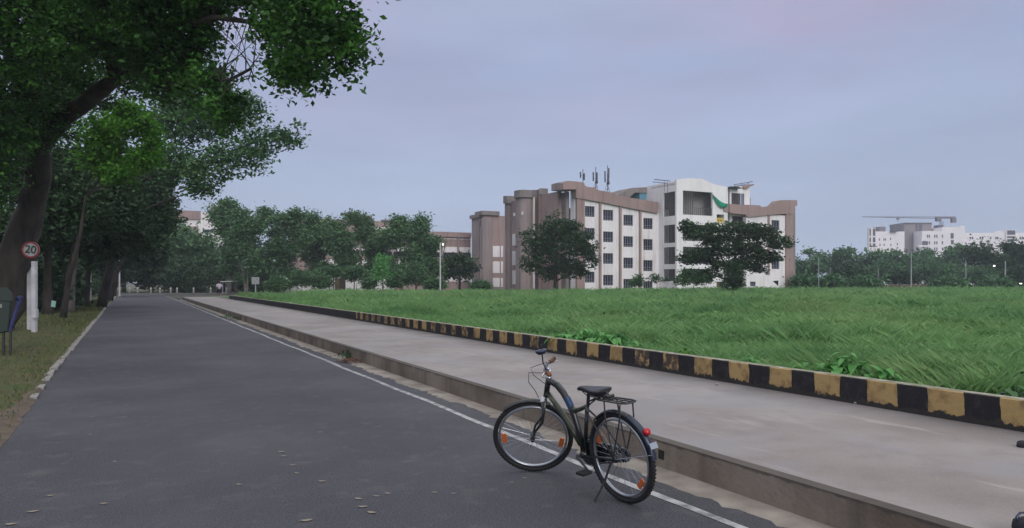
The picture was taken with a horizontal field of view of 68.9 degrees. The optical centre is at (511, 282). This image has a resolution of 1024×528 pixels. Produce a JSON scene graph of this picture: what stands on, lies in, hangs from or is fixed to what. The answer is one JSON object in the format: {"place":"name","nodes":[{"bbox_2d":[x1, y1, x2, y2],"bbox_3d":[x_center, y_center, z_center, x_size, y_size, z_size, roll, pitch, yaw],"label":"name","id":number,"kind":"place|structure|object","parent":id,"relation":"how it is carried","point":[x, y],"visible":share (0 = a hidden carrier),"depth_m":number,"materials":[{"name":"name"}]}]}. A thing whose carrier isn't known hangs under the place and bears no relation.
{"place":"outdoors","nodes":[
{"label":"outdoors","id":0,"kind":"place"},
{"bbox_2d":[0,295,114,446],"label":"verge","id":1,"kind":"structure","parent":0,"point":[17,381],"depth_m":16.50,"materials":[{"name":"green plant"}]},
{"bbox_2d":[0,288,22,355],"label":"litter bin","id":2,"kind":"object","parent":1,"relation":"on","point":[6,300],"visible":0.93,"depth_m":16.48,"materials":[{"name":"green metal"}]},
{"bbox_2d":[0,387,41,447],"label":"verge dirt","id":3,"kind":"structure","parent":1,"relation":"on","point":[6,432],"depth_m":9.13,"materials":[{"name":"soil"}]},
{"bbox_2d":[21,242,39,331],"bbox_3d":[-15.831,0.182,24.418,0.483,2.996,1.946,0,0,-39],"label":"speed limit sign","id":4,"kind":"object","parent":1,"relation":"on","point":[30,249],"visible":0.92,"depth_m":23.93,"materials":[{"name":"white metal"}]},
{"bbox_2d":[0,124,128,313],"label":"shade tree","id":5,"kind":"object","parent":1,"relation":"on","point":[64,204],"visible":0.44,"depth_m":37.51,"materials":[{"name":"green plant"}]},
{"bbox_2d":[29,296,115,398],"bbox_3d":[-29.313,1.630,54.169,0.208,0.080,98.264,0,0,-27],"label":"verge edging","id":6,"kind":"object","parent":1,"relation":"on","point":[54,367],"visible":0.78,"depth_m":15.98,"materials":[{"name":"concrete"}]},
{"bbox_2d":[60,92,177,317],"bbox_3d":[-17.705,-3.509,33.524,5.450,10.409,3.442,0,0,32],"label":"bright tree","id":7,"kind":"object","parent":1,"relation":"on","point":[107,135],"visible":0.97,"depth_m":33.09,"materials":[{"name":"green plant"}]},
{"bbox_2d":[56,139,185,303],"bbox_3d":[-28.780,-4.261,52.685,9.856,11.913,9.397,0,0,0],"label":"shade tree","id":8,"kind":"object","parent":1,"relation":"on","point":[153,189],"visible":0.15,"depth_m":53.39,"materials":[{"name":"green plant"}]},
{"bbox_2d":[108,154,188,300],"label":"shade tree","id":9,"kind":"object","parent":1,"relation":"on","point":[117,270],"visible":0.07,"depth_m":65.87,"materials":[{"name":"green plant"}]},
{"bbox_2d":[0,0,399,330],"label":"overhanging tree","id":10,"kind":"object","parent":1,"relation":"on","point":[153,48],"visible":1,"depth_m":18.12,"materials":[{"name":"green plant"}]},
{"bbox_2d":[176,205,223,287],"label":"hostel block","id":11,"kind":"structure","parent":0,"point":[193,217],"depth_m":184.59,"materials":[{"name":"white paint"}]},
{"bbox_2d":[288,212,412,270],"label":"block","id":12,"kind":"structure","parent":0,"point":[298,263],"depth_m":187.27,"materials":[{"name":"concrete"}]},
{"bbox_2d":[305,229,470,290],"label":"teaching block","id":13,"kind":"structure","parent":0,"point":[457,242],"depth_m":155.96,"materials":[{"name":"beige paint"}]},
{"bbox_2d":[0,293,784,527],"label":"road","id":14,"kind":"structure","parent":0,"point":[192,422],"depth_m":7.25,"materials":[{"name":"grey asphalt"}]},
{"bbox_2d":[167,296,747,527],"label":"road edge line","id":15,"kind":"object","parent":14,"relation":"on","point":[688,506],"visible":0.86,"depth_m":7.37,"materials":[{"name":"white paint"}]},
{"bbox_2d":[181,300,833,527],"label":"gutter","id":16,"kind":"object","parent":14,"relation":"on","point":[776,516],"visible":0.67,"depth_m":6.51,"materials":[{"name":"concrete"}]},
{"bbox_2d":[493,345,657,503],"bbox_3d":[0.486,1.078,5.920,0.549,1.164,1.658,-9,5,-35],"label":"bicycle","id":17,"kind":"object","parent":14,"relation":"on","point":[595,452],"visible":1,"depth_m":5.82,"materials":[{"name":"black metal"}]},
{"bbox_2d":[0,0,1023,282],"label":"sky","id":18,"kind":"structure","parent":0,"point":[858,113],"materials":[{"name":"grey"}]},
{"bbox_2d":[117,283,1023,299],"bbox_3d":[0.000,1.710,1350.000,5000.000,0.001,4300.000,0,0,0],"label":"ground","id":19,"kind":"structure","parent":0,"point":[133,287],"depth_m":129.85,"materials":[{"name":"soil"}]},
{"bbox_2d":[15,140,174,312],"bbox_3d":[-23.983,-3.300,41.712,7.215,10.087,7.444,0,0,34],"label":"shade tree","id":20,"kind":"object","parent":19,"relation":"on","point":[133,234],"visible":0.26,"depth_m":41.50,"materials":[{"name":"green plant"}]},
{"bbox_2d":[92,234,177,295],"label":"shade tree","id":21,"kind":"object","parent":19,"relation":"on","point":[147,268],"visible":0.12,"depth_m":91.00,"materials":[{"name":"green plant"}]},
{"bbox_2d":[26,244,280,311],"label":"undergrowth","id":22,"kind":"object","parent":19,"relation":"on","point":[182,275],"visible":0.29,"depth_m":124.90,"materials":[{"name":"green plant"}]},
{"bbox_2d":[148,227,193,291],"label":"woodland tree","id":23,"kind":"object","parent":19,"relation":"on","point":[176,247],"visible":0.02,"depth_m":132.13,"materials":[{"name":"green plant"}]},
{"bbox_2d":[173,220,208,257],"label":"woodland tree","id":24,"kind":"object","parent":19,"relation":"on","point":[188,228],"visible":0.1,"depth_m":138.84,"materials":[{"name":"green plant"}]},
{"bbox_2d":[180,228,222,291],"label":"woodland tree","id":25,"kind":"object","parent":19,"relation":"on","point":[201,249],"visible":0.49,"depth_m":136.25,"materials":[{"name":"green plant"}]},
{"bbox_2d":[96,89,310,307],"bbox_3d":[-19.299,-5.767,46.959,13.837,14.994,7.059,0,0,32],"label":"arching tree","id":26,"kind":"object","parent":19,"relation":"on","point":[189,166],"visible":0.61,"depth_m":46.10,"materials":[{"name":"green plant"}]},
{"bbox_2d":[201,195,253,292],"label":"slender tree","id":27,"kind":"object","parent":19,"relation":"on","point":[217,213],"visible":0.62,"depth_m":117.25,"materials":[{"name":"green plant"}]},
{"bbox_2d":[211,233,257,292],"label":"slender tree","id":28,"kind":"object","parent":19,"relation":"on","point":[236,271],"visible":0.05,"depth_m":123.57,"materials":[{"name":"green plant"}]},
{"bbox_2d":[219,204,273,292],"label":"slender tree","id":29,"kind":"object","parent":19,"relation":"on","point":[245,227],"visible":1,"depth_m":106.99,"materials":[{"name":"green plant"}]},
{"bbox_2d":[247,200,287,291],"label":"slender tree","id":30,"kind":"object","parent":19,"relation":"on","point":[266,212],"visible":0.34,"depth_m":114.92,"materials":[{"name":"green plant"}]},
{"bbox_2d":[261,205,315,292],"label":"slender tree","id":31,"kind":"object","parent":19,"relation":"on","point":[283,256],"visible":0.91,"depth_m":111.18,"materials":[{"name":"green plant"}]},
{"bbox_2d":[296,206,333,274],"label":"slender tree","id":32,"kind":"object","parent":19,"relation":"on","point":[315,254],"visible":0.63,"depth_m":117.35,"materials":[{"name":"green plant"}]},
{"bbox_2d":[314,208,366,270],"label":"slender tree","id":33,"kind":"object","parent":19,"relation":"on","point":[334,237],"visible":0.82,"depth_m":113.06,"materials":[{"name":"green plant"}]},
{"bbox_2d":[287,275,393,293],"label":"white shed","id":34,"kind":"structure","parent":19,"relation":"on","point":[341,284],"depth_m":108.83,"materials":[{"name":"concrete"}]},
{"bbox_2d":[340,263,373,288],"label":"bush","id":35,"kind":"object","parent":19,"relation":"on","point":[354,273],"visible":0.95,"depth_m":101.53,"materials":[{"name":"green plant"}]},
{"bbox_2d":[357,275,379,289],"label":"bush","id":36,"kind":"object","parent":19,"relation":"on","point":[366,283],"visible":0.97,"depth_m":99.45,"materials":[{"name":"green plant"}]},
{"bbox_2d":[352,212,394,274],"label":"slender tree","id":37,"kind":"object","parent":19,"relation":"on","point":[366,231],"visible":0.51,"depth_m":114.91,"materials":[{"name":"green plant"}]},
{"bbox_2d":[367,252,398,288],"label":"young tree","id":38,"kind":"object","parent":19,"relation":"on","point":[382,266],"visible":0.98,"depth_m":99.69,"materials":[{"name":"green plant"}]},
{"bbox_2d":[384,265,405,289],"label":"bush","id":39,"kind":"object","parent":19,"relation":"on","point":[398,279],"visible":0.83,"depth_m":100.52,"materials":[{"name":"green plant"}]},
{"bbox_2d":[367,213,433,291],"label":"slender tree","id":40,"kind":"object","parent":19,"relation":"on","point":[389,238],"visible":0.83,"depth_m":111.50,"materials":[{"name":"green plant"}]},
{"bbox_2d":[383,260,439,289],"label":"bush","id":41,"kind":"object","parent":19,"relation":"on","point":[420,277],"visible":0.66,"depth_m":103.42,"materials":[{"name":"green plant"}]},
{"bbox_2d":[407,211,453,278],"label":"slender tree","id":42,"kind":"object","parent":19,"relation":"on","point":[425,236],"visible":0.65,"depth_m":113.50,"materials":[{"name":"green plant"}]},
{"bbox_2d":[418,275,450,290],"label":"bush","id":43,"kind":"object","parent":19,"relation":"on","point":[432,284],"visible":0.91,"depth_m":97.51,"materials":[{"name":"green plant"}]},
{"bbox_2d":[441,250,482,289],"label":"round tree","id":44,"kind":"object","parent":19,"relation":"on","point":[462,265],"visible":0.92,"depth_m":118.95,"materials":[{"name":"green plant"}]},
{"bbox_2d":[515,209,605,288],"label":"courtyard tree","id":45,"kind":"object","parent":19,"relation":"on","point":[567,230],"visible":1,"depth_m":95.18,"materials":[{"name":"green plant"}]},
{"bbox_2d":[182,297,972,527],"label":"footpath kerb","id":46,"kind":"structure","parent":19,"relation":"on","point":[831,506],"depth_m":6.09,"materials":[{"name":"concrete"}]},
{"bbox_2d":[470,178,796,290],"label":"academic building","id":47,"kind":"structure","parent":19,"relation":"on","point":[633,236],"depth_m":116.65,"materials":[{"name":"grey paint"}]},
{"bbox_2d":[585,206,593,216],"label":"window","id":48,"kind":"structure","parent":47,"relation":"in","point":[589,210],"depth_m":111.40,"materials":[{"name":"grey glass"}]},
{"bbox_2d":[585,272,593,282],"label":"window","id":49,"kind":"structure","parent":47,"relation":"in","point":[589,278],"depth_m":111.40,"materials":[{"name":"grey glass"}]},
{"bbox_2d":[604,165,609,191],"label":"antenna mast","id":50,"kind":"object","parent":47,"relation":"on","point":[608,175],"visible":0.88,"depth_m":118.64,"materials":[{"name":"grey metal"}]},
{"bbox_2d":[603,210,612,220],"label":"window","id":51,"kind":"structure","parent":47,"relation":"in","point":[607,214],"depth_m":112.98,"materials":[{"name":"grey glass"}]},
{"bbox_2d":[603,231,612,241],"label":"window","id":52,"kind":"structure","parent":47,"relation":"in","point":[607,236],"depth_m":112.87,"materials":[{"name":"grey glass"}]},
{"bbox_2d":[603,253,612,263],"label":"window","id":53,"kind":"structure","parent":47,"relation":"in","point":[607,257],"depth_m":112.90,"materials":[{"name":"grey glass"}]},
{"bbox_2d":[603,275,612,285],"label":"window","id":54,"kind":"structure","parent":47,"relation":"in","point":[607,279],"depth_m":112.90,"materials":[{"name":"grey glass"}]},
{"bbox_2d":[623,215,632,225],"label":"window","id":55,"kind":"structure","parent":47,"relation":"in","point":[627,219],"depth_m":114.60,"materials":[{"name":"grey glass"}]},
{"bbox_2d":[623,236,632,246],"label":"window","id":56,"kind":"structure","parent":47,"relation":"in","point":[627,240],"depth_m":114.58,"materials":[{"name":"grey glass"}]},
{"bbox_2d":[623,258,632,267],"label":"window","id":57,"kind":"structure","parent":47,"relation":"in","point":[627,262],"depth_m":114.62,"materials":[{"name":"grey glass"}]},
{"bbox_2d":[631,193,645,199],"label":"water tank","id":58,"kind":"object","parent":47,"relation":"on","point":[642,196],"visible":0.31,"depth_m":119.76,"materials":[{"name":"teal plastic"}]},
{"bbox_2d":[643,218,651,228],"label":"window","id":59,"kind":"structure","parent":47,"relation":"in","point":[647,222],"depth_m":116.23,"materials":[{"name":"grey glass"}]},
{"bbox_2d":[643,239,651,249],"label":"window","id":60,"kind":"structure","parent":47,"relation":"in","point":[647,243],"depth_m":116.23,"materials":[{"name":"grey glass"}]},
{"bbox_2d":[643,260,651,270],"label":"window","id":61,"kind":"structure","parent":47,"relation":"in","point":[647,264],"depth_m":116.23,"materials":[{"name":"grey"}]},
{"bbox_2d":[674,218,799,290],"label":"spreading tree","id":62,"kind":"object","parent":19,"relation":"on","point":[759,254],"visible":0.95,"depth_m":83.34,"materials":[{"name":"green plant"}]},
{"bbox_2d":[795,254,829,278],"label":"distant tree","id":63,"kind":"object","parent":19,"relation":"on","point":[801,265],"visible":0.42,"depth_m":173.68,"materials":[{"name":"green plant"}]},
{"bbox_2d":[800,245,829,277],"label":"distant tree","id":64,"kind":"object","parent":19,"relation":"on","point":[809,251],"visible":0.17,"depth_m":214.56,"materials":[{"name":"green plant"}]},
{"bbox_2d":[809,271,854,288],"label":"distant bush","id":65,"kind":"object","parent":19,"relation":"on","point":[834,281],"visible":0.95,"depth_m":119.92,"materials":[{"name":"green plant"}]},
{"bbox_2d":[811,244,857,275],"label":"distant tree","id":66,"kind":"object","parent":19,"relation":"on","point":[834,256],"visible":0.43,"depth_m":208.87,"materials":[{"name":"green plant"}]},
{"bbox_2d":[825,257,883,283],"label":"distant bush","id":67,"kind":"object","parent":19,"relation":"on","point":[847,270],"visible":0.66,"depth_m":149.30,"materials":[{"name":"green plant"}]},
{"bbox_2d":[835,246,890,270],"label":"distant tree","id":68,"kind":"object","parent":19,"relation":"on","point":[871,256],"visible":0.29,"depth_m":204.06,"materials":[{"name":"green plant"}]},
{"bbox_2d":[845,269,890,287],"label":"distant bush","id":69,"kind":"object","parent":19,"relation":"on","point":[868,281],"visible":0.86,"depth_m":119.02,"materials":[{"name":"green plant"}]},
{"bbox_2d":[867,227,904,284],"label":"white hostel","id":70,"kind":"structure","parent":19,"relation":"on","point":[881,238],"depth_m":421.00,"materials":[{"name":"grey paint"}]},
{"bbox_2d":[863,257,909,284],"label":"distant bush","id":71,"kind":"object","parent":19,"relation":"on","point":[880,265],"visible":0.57,"depth_m":158.86,"materials":[{"name":"green plant"}]},
{"bbox_2d":[872,247,923,284],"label":"distant tree","id":72,"kind":"object","parent":19,"relation":"on","point":[894,254],"visible":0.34,"depth_m":198.78,"materials":[{"name":"green plant"}]},
{"bbox_2d":[877,266,925,284],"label":"distant bush","id":73,"kind":"object","parent":19,"relation":"on","point":[901,276],"visible":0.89,"depth_m":149.11,"materials":[{"name":"green plant"}]},
{"bbox_2d":[889,223,931,254],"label":"grey hostel tower","id":74,"kind":"structure","parent":19,"relation":"on","point":[909,229],"depth_m":423.00,"materials":[{"name":"grey"}]},
{"bbox_2d":[880,217,955,224],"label":"tower crane","id":75,"kind":"object","parent":19,"relation":"on","point":[952,219],"visible":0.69,"depth_m":449.47,"materials":[{"name":"grey metal"}]},
{"bbox_2d":[907,251,946,284],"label":"distant tree","id":76,"kind":"object","parent":19,"relation":"on","point":[925,262],"visible":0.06,"depth_m":203.77,"materials":[{"name":"green plant"}]},
{"bbox_2d":[907,247,962,277],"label":"distant tree","id":77,"kind":"object","parent":19,"relation":"on","point":[924,252],"visible":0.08,"depth_m":213.81,"materials":[{"name":"green plant"}]},
{"bbox_2d":[906,254,966,281],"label":"distant bush","id":78,"kind":"object","parent":19,"relation":"on","point":[927,269],"visible":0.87,"depth_m":157.08,"materials":[{"name":"green plant"}]},
{"bbox_2d":[913,225,963,284],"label":"stepped hostel","id":79,"kind":"structure","parent":19,"relation":"on","point":[939,238],"depth_m":414.50,"materials":[{"name":"grey paint"}]},
{"bbox_2d":[938,242,973,283],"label":"distant tree","id":80,"kind":"object","parent":19,"relation":"on","point":[951,255],"visible":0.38,"depth_m":210.96,"materials":[{"name":"green plant"}]},
{"bbox_2d":[953,264,1003,282],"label":"distant bush","id":81,"kind":"object","parent":19,"relation":"on","point":[976,272],"visible":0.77,"depth_m":159.01,"materials":[{"name":"green plant"}]},
{"bbox_2d":[949,234,1020,284],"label":"distant tree","id":82,"kind":"object","parent":19,"relation":"on","point":[983,254],"visible":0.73,"depth_m":168.82,"materials":[{"name":"green plant"}]},
{"bbox_2d":[955,226,1023,284],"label":"long hostel","id":83,"kind":"structure","parent":19,"relation":"on","point":[996,236],"depth_m":420.00,"materials":[{"name":"grey paint"}]},
{"bbox_2d":[992,236,1023,270],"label":"distant tree","id":84,"kind":"object","parent":19,"relation":"on","point":[1015,249],"visible":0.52,"depth_m":170.92,"materials":[{"name":"green plant"}]},
{"bbox_2d":[184,297,1023,527],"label":"footpath","id":85,"kind":"structure","parent":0,"point":[967,474],"depth_m":7.49,"materials":[{"name":"concrete"}]},
{"bbox_2d":[214,283,1023,397],"bbox_3d":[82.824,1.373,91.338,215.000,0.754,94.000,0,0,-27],"label":"field","id":86,"kind":"structure","parent":0,"point":[639,323],"depth_m":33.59,"materials":[{"name":"green plant"}]},
{"bbox_2d":[466,277,493,290],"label":"bush","id":87,"kind":"object","parent":86,"relation":"on","point":[478,283],"visible":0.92,"depth_m":99.42,"materials":[{"name":"green plant"}]},
{"bbox_2d":[544,328,606,343],"bbox_3d":[1.347,1.121,15.248,1.418,0.380,0.740,0,0,0],"label":"broadleaf weed","id":88,"kind":"object","parent":86,"relation":"on","point":[583,337],"visible":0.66,"depth_m":15.17,"materials":[{"name":"green plant"}]},
{"bbox_2d":[585,332,642,347],"bbox_3d":[1.882,1.130,14.235,1.256,0.384,0.742,0,0,0],"label":"broadleaf weed","id":89,"kind":"object","parent":86,"relation":"on","point":[617,341],"visible":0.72,"depth_m":14.16,"materials":[{"name":"green plant"}]},
{"bbox_2d":[229,295,1023,431],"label":"painted kerb","id":90,"kind":"structure","parent":86,"relation":"on","point":[994,410],"depth_m":9.98,"materials":[{"name":"paint"}]},
{"bbox_2d":[627,273,648,287],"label":"shrub","id":91,"kind":"object","parent":86,"relation":"on","point":[636,281],"visible":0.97,"depth_m":91.71,"materials":[{"name":"green plant"}]},
{"bbox_2d":[647,271,669,283],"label":"shrub","id":92,"kind":"object","parent":86,"relation":"on","point":[656,277],"visible":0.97,"depth_m":91.90,"materials":[{"name":"green plant"}]},
{"bbox_2d":[671,267,715,288],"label":"shrub","id":93,"kind":"object","parent":86,"relation":"on","point":[688,276],"visible":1,"depth_m":83.55,"materials":[{"name":"green plant"}]},
{"bbox_2d":[716,258,747,289],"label":"upright shrub","id":94,"kind":"object","parent":86,"relation":"on","point":[733,273],"visible":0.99,"depth_m":79.61,"materials":[{"name":"green plant"}]},
{"bbox_2d":[783,267,824,287],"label":"distant bush","id":95,"kind":"object","parent":86,"relation":"on","point":[802,280],"visible":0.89,"depth_m":121.10,"materials":[{"name":"green plant"}]},
{"bbox_2d":[788,359,827,371],"bbox_3d":[3.959,1.177,9.959,0.647,0.296,0.479,0,0,-23],"label":"broadleaf weed","id":96,"kind":"object","parent":86,"relation":"on","point":[803,365],"visible":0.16,"depth_m":9.93,"materials":[{"name":"green plant"}]},
{"bbox_2d":[810,352,878,377],"bbox_3d":[4.200,1.088,9.376,0.844,0.414,0.489,0,0,0],"label":"broadleaf weed","id":97,"kind":"object","parent":86,"relation":"on","point":[841,365],"visible":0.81,"depth_m":9.37,"materials":[{"name":"green plant"}]},
{"bbox_2d":[864,366,902,380],"bbox_3d":[4.470,1.170,8.966,0.610,0.331,0.326,0,0,0],"label":"broadleaf weed","id":98,"kind":"object","parent":86,"relation":"on","point":[887,372],"visible":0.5,"depth_m":8.93,"materials":[{"name":"green plant"}]},
{"bbox_2d":[921,271,976,287],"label":"distant bush","id":99,"kind":"object","parent":86,"relation":"on","point":[955,281],"visible":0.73,"depth_m":118.98,"materials":[{"name":"green plant"}]},
{"bbox_2d":[973,268,1021,287],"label":"distant bush","id":100,"kind":"object","parent":86,"relation":"on","point":[998,280],"visible":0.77,"depth_m":120.19,"materials":[{"name":"green plant"}]},
{"bbox_2d":[993,264,1023,286],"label":"distant bush","id":101,"kind":"object","parent":86,"relation":"on","point":[1017,273],"visible":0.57,"depth_m":139.17,"materials":[{"name":"green plant"}]},
{"bbox_2d":[996,386,1023,397],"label":"broadleaf weed","id":102,"kind":"object","parent":86,"relation":"on","point":[1015,393],"visible":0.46,"depth_m":7.51,"materials":[{"name":"green plant"}]},
{"bbox_2d":[1011,512,1023,527],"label":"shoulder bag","id":103,"kind":"object","parent":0,"point":[1017,521],"visible":1,"depth_m":4.18,"materials":[{"name":"black fabric"}]},
{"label":"dry ground","id":104,"kind":"structure","parent":0,"visible":0},
{"bbox_2d":[259,273,296,292],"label":"bush","id":105,"kind":"object","parent":104,"relation":"on","point":[275,282],"visible":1,"depth_m":97.52,"materials":[{"name":"green plant"}]},
{"bbox_2d":[286,267,318,288],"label":"bush","id":106,"kind":"object","parent":104,"relation":"on","point":[299,277],"visible":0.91,"depth_m":99.34,"materials":[{"name":"green plant"}]},
{"bbox_2d":[306,271,336,290],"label":"bush","id":107,"kind":"object","parent":104,"relation":"on","point":[323,281],"visible":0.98,"depth_m":99.49,"materials":[{"name":"green plant"}]},
{"bbox_2d":[311,262,346,288],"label":"bush","id":108,"kind":"object","parent":104,"relation":"on","point":[333,270],"visible":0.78,"depth_m":101.55,"materials":[{"name":"green plant"}]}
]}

